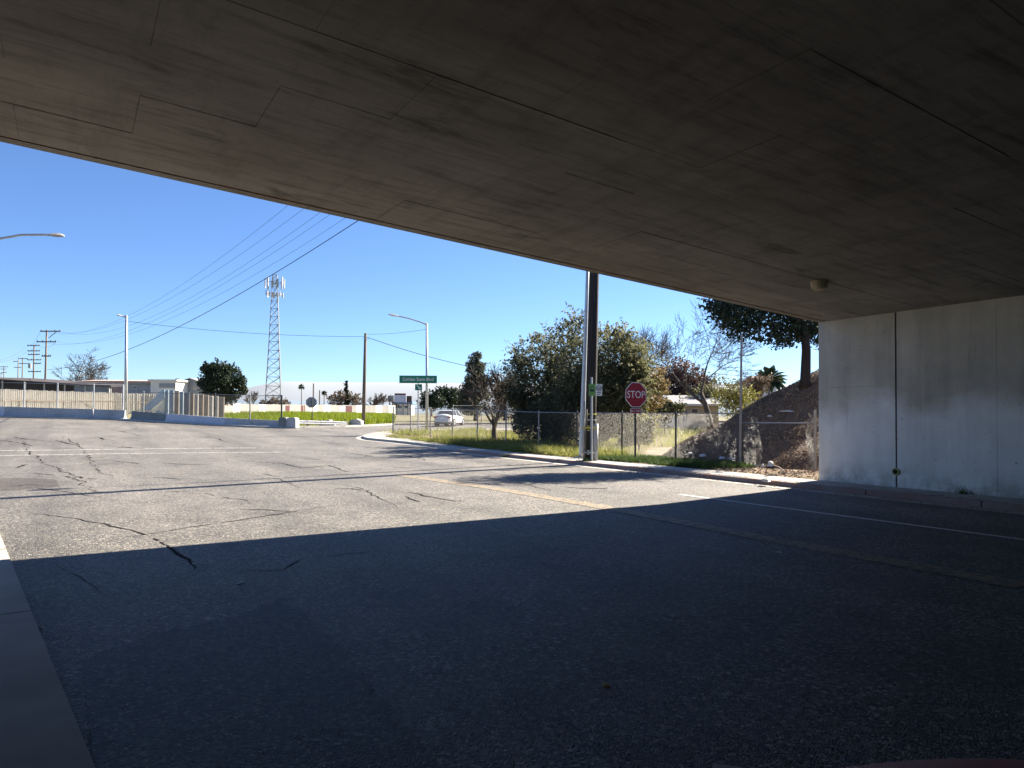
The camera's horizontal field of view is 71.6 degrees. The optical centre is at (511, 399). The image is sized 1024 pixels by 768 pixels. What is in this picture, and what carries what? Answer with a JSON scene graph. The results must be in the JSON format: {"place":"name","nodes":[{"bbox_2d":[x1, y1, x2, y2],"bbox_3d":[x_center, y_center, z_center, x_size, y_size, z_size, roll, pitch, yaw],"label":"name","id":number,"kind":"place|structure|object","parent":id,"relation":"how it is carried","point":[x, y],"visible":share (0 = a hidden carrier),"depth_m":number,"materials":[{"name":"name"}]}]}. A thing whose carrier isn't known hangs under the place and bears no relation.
{"place":"outdoors","nodes":[
{"label":"outdoors","id":0,"kind":"place"},
{"bbox_2d":[128,383,150,396],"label":"building","id":1,"kind":"structure","parent":0,"point":[138,388],"depth_m":109.05,"materials":[{"name":"grey paint"}]},
{"bbox_2d":[212,410,395,425],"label":"meadow grass","id":2,"kind":"structure","parent":0,"point":[376,418],"depth_m":70.74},
{"bbox_2d":[0,142,818,389],"label":"sky","id":3,"kind":"structure","parent":0,"point":[132,238],"materials":[{"name":"blue"}]},
{"bbox_2d":[127,414,729,425],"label":"field","id":4,"kind":"structure","parent":0,"point":[422,420],"depth_m":91.00,"materials":[{"name":"plant"}]},
{"bbox_2d":[18,357,31,377],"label":"utility pole","id":5,"kind":"object","parent":4,"relation":"on","point":[29,364],"visible":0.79,"depth_m":189.98,"materials":[{"name":"brown wood"}]},
{"bbox_2d":[4,407,47,416],"bbox_3d":[-42.119,1.099,61.677,3.539,0.919,0.500,0,-1,-4],"label":"concrete barrier","id":6,"kind":"object","parent":4,"relation":"on","point":[26,411],"visible":0.89,"depth_m":61.55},
{"bbox_2d":[27,344,41,377],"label":"utility pole","id":7,"kind":"object","parent":4,"relation":"on","point":[33,359],"visible":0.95,"depth_m":149.96,"materials":[{"name":"brown wood"}]},
{"bbox_2d":[36,330,60,378],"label":"utility pole","id":8,"kind":"object","parent":4,"relation":"on","point":[45,356],"visible":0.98,"depth_m":115.00,"materials":[{"name":"brown wood"}]},
{"bbox_2d":[42,206,286,333],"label":"wire","id":9,"kind":"object","parent":8,"relation":"attached to","point":[192,277],"visible":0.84,"depth_m":55.98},
{"bbox_2d":[58,209,302,332],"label":"wire","id":10,"kind":"object","parent":8,"relation":"attached to","point":[211,273],"visible":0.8,"depth_m":54.49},
{"bbox_2d":[42,215,328,344],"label":"wire","id":11,"kind":"object","parent":8,"relation":"attached to","point":[201,296],"visible":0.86,"depth_m":59.05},
{"bbox_2d":[69,213,318,333],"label":"wire","id":12,"kind":"object","parent":8,"relation":"attached to","point":[218,281],"visible":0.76,"depth_m":57.42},
{"bbox_2d":[47,221,356,369],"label":"wire","id":13,"kind":"object","parent":8,"relation":"attached to","point":[231,298],"visible":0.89,"depth_m":59.26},
{"bbox_2d":[60,218,344,343],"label":"wire","id":14,"kind":"object","parent":8,"relation":"attached to","point":[228,289],"visible":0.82,"depth_m":56.39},
{"bbox_2d":[0,382,123,409],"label":"chain link fence","id":15,"kind":"object","parent":4,"relation":"on","point":[56,403],"visible":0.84,"depth_m":62.36,"materials":[{"name":"metal"}]},
{"bbox_2d":[47,408,93,417],"bbox_3d":[-38.532,1.203,62.028,3.634,0.893,0.500,0,-1,-7],"label":"concrete barrier","id":16,"kind":"object","parent":4,"relation":"on","point":[68,412],"visible":0.89,"depth_m":61.90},
{"bbox_2d":[0,389,154,413],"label":"board fence","id":17,"kind":"object","parent":4,"relation":"on","point":[135,402],"visible":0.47,"depth_m":89.84,"materials":[{"name":"brown wood"}]},
{"bbox_2d":[50,348,111,385],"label":"spreading bare tree","id":18,"kind":"object","parent":4,"relation":"on","point":[87,377],"visible":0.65,"depth_m":151.40,"materials":[{"name":"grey plant"}]},
{"bbox_2d":[92,409,126,418],"bbox_3d":[-35.147,1.304,62.048,2.986,0.869,0.500,0,-1,8],"label":"concrete barrier","id":19,"kind":"object","parent":4,"relation":"on","point":[109,414],"visible":0.92,"depth_m":61.90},
{"bbox_2d":[82,380,150,392],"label":"building","id":20,"kind":"structure","parent":4,"relation":"on","point":[115,389],"depth_m":124.07,"materials":[{"name":"paint"}]},
{"bbox_2d":[117,314,127,417],"bbox_3d":[-34.418,-2.848,62.691,0.985,9.300,0.320,1,-1,-33],"label":"street lamp","id":21,"kind":"object","parent":4,"relation":"on","point":[126,369],"visible":0.91,"depth_m":62.81,"materials":[{"name":"metal"}]},
{"bbox_2d":[130,411,166,420],"bbox_3d":[-30.861,1.435,60.410,4.569,0.877,0.500,0,-1,29],"label":"concrete barrier","id":22,"kind":"object","parent":4,"relation":"on","point":[138,415],"visible":0.81,"depth_m":60.28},
{"bbox_2d":[164,390,224,416],"bbox_3d":[-27.474,0.594,61.158,7.245,2.940,0.347,0,-1,27],"label":"corrugated fence","id":23,"kind":"object","parent":4,"relation":"on","point":[201,400],"visible":0.54,"depth_m":61.18,"materials":[{"name":"grey"}]},
{"bbox_2d":[141,390,164,409],"bbox_3d":[-31.646,0.054,62.540,2.124,1.848,0.050,0,-1,0],"label":"leaning sheet","id":24,"kind":"object","parent":23,"relation":"attached to","point":[155,400],"visible":0.8,"depth_m":62.51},
{"bbox_2d":[151,398,164,411],"bbox_3d":[-31.356,0.480,62.831,1.284,1.223,0.050,0,-1,0],"label":"leaning sheet","id":25,"kind":"object","parent":23,"relation":"attached to","point":[159,407],"visible":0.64,"depth_m":62.80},
{"bbox_2d":[164,414,224,423],"bbox_3d":[-25.704,1.605,57.676,7.049,0.867,0.500,0,-1,28],"label":"concrete barrier","id":26,"kind":"object","parent":4,"relation":"on","point":[193,418],"visible":0.85,"depth_m":57.54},
{"bbox_2d":[185,378,218,409],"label":"building","id":27,"kind":"structure","parent":4,"relation":"on","point":[192,386],"depth_m":112.05,"materials":[{"name":"grey"}]},
{"bbox_2d":[142,391,282,419],"bbox_3d":[-25.151,0.769,58.005,15.008,3.010,1.208,0,-1,22],"label":"chain link fence","id":28,"kind":"object","parent":4,"relation":"on","point":[214,402],"visible":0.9,"depth_m":56.84,"materials":[{"name":"metal"}]},
{"bbox_2d":[224,418,278,425],"bbox_3d":[-20.214,1.801,55.608,4.901,0.684,0.500,0,-1,10],"label":"concrete barrier","id":29,"kind":"object","parent":4,"relation":"on","point":[240,421],"visible":0.85,"depth_m":55.51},
{"bbox_2d":[264,269,284,404],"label":"lattice tower","id":30,"kind":"structure","parent":4,"relation":"on","point":[273,283],"depth_m":131.96,"materials":[{"name":"metal"}]},
{"bbox_2d":[259,394,290,404],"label":"tower foot bush","id":31,"kind":"object","parent":4,"relation":"on","point":[272,401],"visible":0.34,"depth_m":127.84,"materials":[{"name":"grey plant"}]},
{"bbox_2d":[225,404,394,413],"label":"block wall","id":32,"kind":"structure","parent":4,"relation":"on","point":[354,408],"depth_m":120.48,"materials":[{"name":"white paint"}]},
{"bbox_2d":[306,397,316,420],"bbox_3d":[-16.890,1.033,59.762,0.876,2.438,0.166,1,-1,-20],"label":"road sign","id":33,"kind":"object","parent":4,"relation":"on","point":[311,402],"visible":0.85,"depth_m":59.79,"materials":[{"name":"metal"}]},
{"bbox_2d":[299,420,347,425],"bbox_3d":[-15.504,1.965,57.827,0.289,0.666,5.447,-1,-1,37],"label":"guardrail","id":34,"kind":"object","parent":4,"relation":"on","point":[319,422],"visible":0.85,"depth_m":57.84,"materials":[{"name":"metal"}]},
{"bbox_2d":[324,389,361,404],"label":"distant tree","id":35,"kind":"object","parent":4,"relation":"on","point":[334,397],"visible":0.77,"depth_m":170.47,"materials":[{"name":"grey plant"}]},
{"bbox_2d":[343,380,350,404],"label":"cypress","id":36,"kind":"object","parent":4,"relation":"on","point":[346,401],"visible":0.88,"depth_m":169.86,"materials":[{"name":"green plant"}]},
{"bbox_2d":[349,419,363,424],"bbox_3d":[-13.530,1.968,61.712,1.200,0.550,0.600,0,-1,0],"label":"concrete chunk","id":37,"kind":"object","parent":4,"relation":"on","point":[357,422],"visible":0.82,"depth_m":61.41,"materials":[{"name":"concrete"}]},
{"bbox_2d":[362,333,366,423],"bbox_3d":[-13.050,-1.724,63.210,0.643,8.349,0.323,0,-1,0],"label":"leaning pole","id":38,"kind":"object","parent":4,"relation":"on","point":[364,381],"visible":0.85,"depth_m":63.11,"materials":[{"name":"brown wood"}]},
{"bbox_2d":[128,321,363,336],"bbox_3d":[-23.556,-6.256,63.127,21.009,1.237,0.029,0,-1,-1],"label":"wire","id":39,"kind":"object","parent":38,"relation":"attached to","point":[259,333],"visible":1,"depth_m":63.13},
{"bbox_2d":[367,337,505,373],"bbox_3d":[-5.087,-3.663,61.671,16.286,3.881,0.044,0,-1,11],"label":"wire","id":40,"kind":"object","parent":38,"relation":"attached to","point":[428,356],"visible":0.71,"depth_m":62.03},
{"bbox_2d":[367,393,383,404],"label":"tree","id":41,"kind":"object","parent":4,"relation":"on","point":[377,400],"visible":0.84,"depth_m":171.19,"materials":[{"name":"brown plant"}]},
{"bbox_2d":[371,392,392,404],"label":"tree","id":42,"kind":"object","parent":4,"relation":"on","point":[385,398],"visible":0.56,"depth_m":174.72,"materials":[{"name":"brown plant"}]},
{"bbox_2d":[394,393,405,414],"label":"billboard","id":43,"kind":"object","parent":4,"relation":"on","point":[399,397],"visible":0.79,"depth_m":171.90,"materials":[{"name":"white paint"}]},
{"bbox_2d":[393,401,415,414],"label":"building","id":44,"kind":"structure","parent":4,"relation":"on","point":[405,407],"depth_m":184.98,"materials":[{"name":"white paint"}]},
{"bbox_2d":[406,396,411,414],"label":"billboard","id":45,"kind":"object","parent":4,"relation":"on","point":[408,399],"visible":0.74,"depth_m":175.89,"materials":[{"name":"paint"}]},
{"bbox_2d":[416,389,446,415],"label":"distant tree","id":46,"kind":"object","parent":4,"relation":"on","point":[433,404],"visible":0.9,"depth_m":148.98,"materials":[{"name":"green plant"}]},
{"bbox_2d":[435,384,459,408],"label":"distant tree","id":47,"kind":"object","parent":4,"relation":"on","point":[451,395],"visible":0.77,"depth_m":150.41,"materials":[{"name":"green plant"}]},
{"bbox_2d":[485,372,513,420],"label":"brown leaved tree","id":48,"kind":"object","parent":4,"relation":"on","point":[493,401],"visible":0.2,"depth_m":81.76,"materials":[{"name":"grey plant"}]},
{"bbox_2d":[456,351,490,420],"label":"conifer","id":49,"kind":"object","parent":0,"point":[475,361],"visible":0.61,"depth_m":77.57,"materials":[{"name":"green plant"}]},
{"bbox_2d":[233,400,737,414],"bbox_3d":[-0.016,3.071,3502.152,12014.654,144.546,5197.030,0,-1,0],"label":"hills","id":50,"kind":"structure","parent":0,"point":[322,403],"depth_m":5357.37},
{"bbox_2d":[0,417,1023,767],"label":"road","id":51,"kind":"structure","parent":0,"point":[346,523],"depth_m":7.29,"materials":[{"name":"asphalt"}]},
{"bbox_2d":[0,478,58,490],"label":"asphalt patch","id":52,"kind":"object","parent":51,"relation":"on","point":[14,483],"visible":1,"depth_m":17.60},
{"bbox_2d":[0,535,94,767],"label":"sidewalk","id":53,"kind":"structure","parent":51,"relation":"on","point":[39,727],"depth_m":4.39,"materials":[{"name":"concrete"}]},
{"bbox_2d":[0,377,123,392],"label":"long shed","id":54,"kind":"structure","parent":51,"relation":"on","point":[31,382],"depth_m":113.18,"materials":[{"name":"grey"}]},
{"bbox_2d":[0,448,178,450],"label":"stop line","id":55,"kind":"object","parent":51,"relation":"on","point":[99,449],"visible":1,"depth_m":32.18,"materials":[{"name":"white paint"}]},
{"bbox_2d":[0,452,250,455],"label":"crossing line","id":56,"kind":"object","parent":51,"relation":"on","point":[139,453],"visible":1,"depth_m":29.87,"materials":[{"name":"white paint"}]},
{"bbox_2d":[148,379,189,412],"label":"building","id":57,"kind":"structure","parent":51,"relation":"on","point":[158,385],"depth_m":108.05,"materials":[{"name":"white paint"}]},
{"bbox_2d":[196,357,248,405],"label":"round tree","id":58,"kind":"object","parent":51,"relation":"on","point":[222,378],"visible":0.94,"depth_m":82.96,"materials":[{"name":"green plant"}]},
{"bbox_2d":[243,391,258,403],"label":"bare sapling","id":59,"kind":"object","parent":51,"relation":"on","point":[254,398],"visible":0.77,"depth_m":109.05,"materials":[{"name":"brown plant"}]},
{"bbox_2d":[0,416,512,427],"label":"kerb","id":60,"kind":"structure","parent":51,"relation":"on","point":[228,425],"depth_m":60.36,"materials":[{"name":"concrete"}]},
{"bbox_2d":[82,597,439,767],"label":"asphalt patch","id":61,"kind":"object","parent":51,"relation":"on","point":[265,629],"visible":1,"depth_m":4.38,"materials":[{"name":"asphalt"}]},
{"bbox_2d":[279,417,288,425],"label":"concrete block","id":62,"kind":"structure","parent":51,"relation":"on","point":[282,421],"depth_m":54.80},
{"bbox_2d":[286,418,298,427],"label":"concrete block","id":63,"kind":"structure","parent":51,"relation":"on","point":[292,422],"depth_m":54.80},
{"bbox_2d":[433,410,464,425],"bbox_3d":[-5.789,1.733,65.946,2.120,1.502,4.665,0,-1,13],"label":"car","id":64,"kind":"object","parent":51,"relation":"on","point":[456,416],"visible":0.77,"depth_m":64.44,"materials":[{"name":"white paint"}]},
{"bbox_2d":[453,405,512,424],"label":"chain link fence","id":65,"kind":"object","parent":51,"relation":"on","point":[481,413],"visible":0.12,"depth_m":69.20,"materials":[{"name":"metal"}]},
{"bbox_2d":[0,0,1023,498],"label":"overpass","id":66,"kind":"object","parent":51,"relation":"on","point":[848,174],"visible":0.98,"depth_m":8.49,"materials":[{"name":"concrete"}]},
{"bbox_2d":[6,511,1023,767],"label":"loose chippings","id":67,"kind":"object","parent":51,"relation":"on","point":[546,687],"visible":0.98,"depth_m":4.46,"materials":[{"name":"gravel"}]},
{"bbox_2d":[651,354,716,398],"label":"reddish tree","id":68,"kind":"object","parent":51,"relation":"on","point":[676,388],"visible":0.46,"depth_m":65.35,"materials":[{"name":"brown plant"}]},
{"bbox_2d":[356,436,1023,514],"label":"gutter","id":69,"kind":"object","parent":51,"relation":"on","point":[856,495],"visible":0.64,"depth_m":18.38,"materials":[{"name":"concrete"}]},
{"bbox_2d":[659,395,723,428],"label":"house","id":70,"kind":"structure","parent":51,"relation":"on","point":[694,406],"depth_m":57.99,"materials":[{"name":"beige paint"}]},
{"bbox_2d":[363,428,1023,511],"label":"kerb","id":71,"kind":"structure","parent":51,"relation":"on","point":[964,502],"depth_m":18.12,"materials":[{"name":"grey concrete"}]},
{"bbox_2d":[395,475,1023,587],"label":"line","id":72,"kind":"object","parent":51,"relation":"on","point":[1006,582],"visible":1,"depth_m":10.03,"materials":[{"name":"yellow paint"}]},
{"bbox_2d":[685,376,739,403],"bbox_3d":[17.408,0.198,61.846,5.433,4.712,3.120,1,-1,-36],"label":"bush","id":73,"kind":"object","parent":51,"relation":"on","point":[709,391],"visible":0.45,"depth_m":61.88,"materials":[{"name":"green plant"}]},
{"bbox_2d":[742,372,772,404],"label":"bush","id":74,"kind":"object","parent":51,"relation":"on","point":[760,386],"visible":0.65,"depth_m":63.39,"materials":[{"name":"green plant"}]},
{"bbox_2d":[757,365,787,394],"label":"palm tree","id":75,"kind":"object","parent":51,"relation":"on","point":[777,381],"visible":0.48,"depth_m":79.79,"materials":[{"name":"green plant"}]},
{"bbox_2d":[678,494,1023,539],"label":"lane line","id":76,"kind":"object","parent":51,"relation":"on","point":[862,518],"visible":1,"depth_m":12.36,"materials":[{"name":"white paint"}]},
{"bbox_2d":[712,758,1023,767],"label":"car","id":77,"kind":"object","parent":51,"relation":"on","point":[970,763],"visible":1,"depth_m":1.97,"materials":[{"name":"red paint"}]},
{"bbox_2d":[236,382,789,404],"bbox_3d":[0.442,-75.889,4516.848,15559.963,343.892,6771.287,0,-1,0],"label":"distant hills","id":78,"kind":"structure","parent":0,"point":[291,391],"depth_m":6938.60,"materials":[{"name":"white"}]},
{"bbox_2d":[414,413,732,416],"bbox_3d":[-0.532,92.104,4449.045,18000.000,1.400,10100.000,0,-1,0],"label":"ground","id":79,"kind":"structure","parent":0,"point":[511,415],"depth_m":635.96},
{"bbox_2d":[0,233,64,239],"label":"street lamp","id":80,"kind":"object","parent":79,"relation":"on","point":[44,234],"visible":1,"depth_m":25.08,"materials":[{"name":"metal"}]},
{"bbox_2d":[383,427,818,479],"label":"verge","id":81,"kind":"structure","parent":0,"point":[667,449],"depth_m":32.13,"materials":[{"name":"soil"}]},
{"bbox_2d":[388,314,427,431],"bbox_3d":[-7.414,-1.861,50.799,2.942,8.542,0.320,0,-1,0],"label":"street lamp","id":82,"kind":"object","parent":81,"relation":"on","point":[426,398],"visible":0.88,"depth_m":50.75,"materials":[{"name":"metal"}]},
{"bbox_2d":[399,375,436,427],"bbox_3d":[-6.598,0.372,49.864,2.640,4.081,0.159,0,-1,0],"label":"street sign","id":83,"kind":"object","parent":81,"relation":"on","point":[416,379],"visible":0.99,"depth_m":49.83,"materials":[{"name":"metal"}]},
{"bbox_2d":[459,363,525,439],"bbox_3d":[-0.759,0.122,39.180,4.203,4.621,4.321,0,-1,0],"label":"street tree","id":84,"kind":"object","parent":81,"relation":"on","point":[490,380],"visible":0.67,"depth_m":39.26,"materials":[{"name":"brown plant"}]},
{"bbox_2d":[384,434,605,456],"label":"roadside grass","id":85,"kind":"structure","parent":81,"relation":"on","point":[418,438],"depth_m":34.27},
{"bbox_2d":[381,426,685,449],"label":"wild grass","id":86,"kind":"structure","parent":81,"relation":"on","point":[412,431],"depth_m":44.16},
{"bbox_2d":[424,434,647,456],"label":"dry grass","id":87,"kind":"structure","parent":81,"relation":"on","point":[470,440],"depth_m":32.11,"materials":[{"name":"plant"}]},
{"bbox_2d":[499,319,582,443],"bbox_3d":[1.978,-0.868,37.951,5.591,6.992,5.074,0,-1,0],"label":"shrub","id":88,"kind":"object","parent":81,"relation":"on","point":[520,399],"visible":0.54,"depth_m":37.48,"materials":[{"name":"green plant"}]},
{"bbox_2d":[392,407,742,462],"bbox_3d":[-0.309,1.429,36.266,0.101,2.302,30.101,1,-1,-32],"label":"chain link fence","id":89,"kind":"object","parent":81,"relation":"on","point":[538,425],"visible":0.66,"depth_m":31.63,"materials":[{"name":"metal"}]},
{"bbox_2d":[575,271,588,457],"bbox_3d":[1.708,-2.639,26.533,2.882,9.769,0.421,1,-1,-34],"label":"street lamp","id":90,"kind":"object","parent":81,"relation":"on","point":[583,385],"visible":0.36,"depth_m":27.08,"materials":[{"name":"metal"}]},
{"bbox_2d":[534,301,633,444],"bbox_3d":[4.091,-1.181,36.030,4.870,7.300,5.523,0,-1,29],"label":"shrub","id":91,"kind":"object","parent":81,"relation":"on","point":[564,390],"visible":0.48,"depth_m":35.14,"materials":[{"name":"green plant"}]},
{"bbox_2d":[596,317,668,432],"bbox_3d":[5.626,-0.793,34.994,4.314,6.541,4.130,0,-1,0],"label":"shrub","id":92,"kind":"object","parent":81,"relation":"on","point":[638,369],"visible":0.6,"depth_m":34.55,"materials":[{"name":"green plant"}]},
{"bbox_2d":[625,382,645,455],"bbox_3d":[4.593,0.904,26.415,0.924,3.074,0.074,1,-1,-25],"label":"stop sign","id":93,"kind":"object","parent":81,"relation":"on","point":[635,394],"visible":1,"depth_m":26.40,"materials":[{"name":"metal"}]},
{"bbox_2d":[610,408,664,449],"bbox_3d":[5.666,1.393,32.818,2.686,2.162,1.843,1,-1,-37],"label":"shrub","id":94,"kind":"object","parent":81,"relation":"on","point":[631,433],"visible":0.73,"depth_m":32.66,"materials":[{"name":"grey plant"}]},
{"bbox_2d":[641,355,672,443],"bbox_3d":[6.931,0.021,36.731,2.573,4.919,2.384,0,-1,21],"label":"shrub","id":95,"kind":"object","parent":81,"relation":"on","point":[652,404],"visible":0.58,"depth_m":36.72,"materials":[{"name":"green plant"}]},
{"bbox_2d":[612,425,706,443],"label":"yard grass","id":96,"kind":"structure","parent":81,"relation":"on","point":[670,434],"depth_m":47.51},
{"bbox_2d":[646,393,687,433],"bbox_3d":[10.651,0.963,49.811,3.128,3.093,2.321,0,-1,24],"label":"bush","id":97,"kind":"object","parent":81,"relation":"on","point":[672,407],"visible":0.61,"depth_m":49.48,"materials":[{"name":"green plant"}]},
{"bbox_2d":[598,453,755,469],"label":"weeds","id":98,"kind":"object","parent":81,"relation":"on","point":[650,459],"visible":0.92,"depth_m":23.68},
{"bbox_2d":[619,298,767,428],"bbox_3d":[13.539,-2.522,53.917,12.380,10.318,8.468,0,-1,0],"label":"bare tree","id":99,"kind":"object","parent":81,"relation":"on","point":[703,401],"visible":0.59,"depth_m":53.01,"materials":[{"name":"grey plant"}]},
{"bbox_2d":[710,381,761,418],"bbox_3d":[17.628,0.476,55.898,3.824,4.157,3.169,0,-1,31],"label":"bush","id":100,"kind":"object","parent":81,"relation":"on","point":[733,405],"visible":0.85,"depth_m":55.77,"materials":[{"name":"green plant"}]},
{"bbox_2d":[739,334,742,462],"bbox_3d":[7.548,0.081,23.440,0.122,4.454,0.094,1,-1,-22],"label":"thin post","id":101,"kind":"object","parent":81,"relation":"on","point":[740,418],"visible":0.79,"depth_m":23.41,"materials":[{"name":"metal"}]},
{"bbox_2d":[366,429,1023,504],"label":"sidewalk","id":102,"kind":"structure","parent":0,"point":[379,435],"depth_m":19.24,"materials":[{"name":"concrete"}]},
{"bbox_2d":[580,272,598,460],"bbox_3d":[3.127,-7.401,26.053,0.615,19.706,2.998,-1,-2,43],"label":"utility pole","id":103,"kind":"object","parent":102,"relation":"on","point":[592,338],"visible":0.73,"depth_m":25.67,"materials":[{"name":"brown wood"}]},
{"bbox_2d":[589,377,601,460],"bbox_3d":[2.966,0.716,25.308,0.490,3.016,0.103,0,-1,-7],"label":"bus stop sign","id":104,"kind":"object","parent":102,"relation":"on","point":[595,389],"visible":1,"depth_m":25.28,"materials":[{"name":"metal"}]},
{"bbox_2d":[620,465,1018,516],"bbox_3d":[9.021,2.068,14.331,2.419,0.182,20.019,1,-1,-31],"label":"grit","id":105,"kind":"object","parent":102,"relation":"on","point":[835,492],"visible":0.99,"depth_m":16.25,"materials":[{"name":"gravel"}]},
{"bbox_2d":[665,371,818,470],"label":"embankment","id":106,"kind":"structure","parent":0,"point":[782,426],"depth_m":25.21,"materials":[{"name":"soil"}]},
{"bbox_2d":[660,369,818,479],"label":"bark mulch","id":107,"kind":"object","parent":106,"relation":"on","point":[773,395],"visible":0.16,"depth_m":24.95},
{"bbox_2d":[697,298,818,387],"bbox_3d":[11.877,-3.683,28.271,12.997,6.622,4.694,1,-2,-39],"label":"evergreen tree","id":108,"kind":"object","parent":106,"relation":"on","point":[734,317],"visible":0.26,"depth_m":25.68,"materials":[{"name":"green plant"}]},
{"bbox_2d":[742,410,816,471],"bbox_3d":[8.332,1.330,22.331,0.204,2.000,2.795,1,-1,-32],"label":"torn fence","id":109,"kind":"object","parent":106,"relation":"on","point":[809,432],"visible":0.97,"depth_m":21.38,"materials":[{"name":"metal"}]},
{"bbox_2d":[742,376,776,404],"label":"house","id":110,"kind":"structure","parent":0,"point":[774,390],"depth_m":88.05,"materials":[{"name":"white paint"}]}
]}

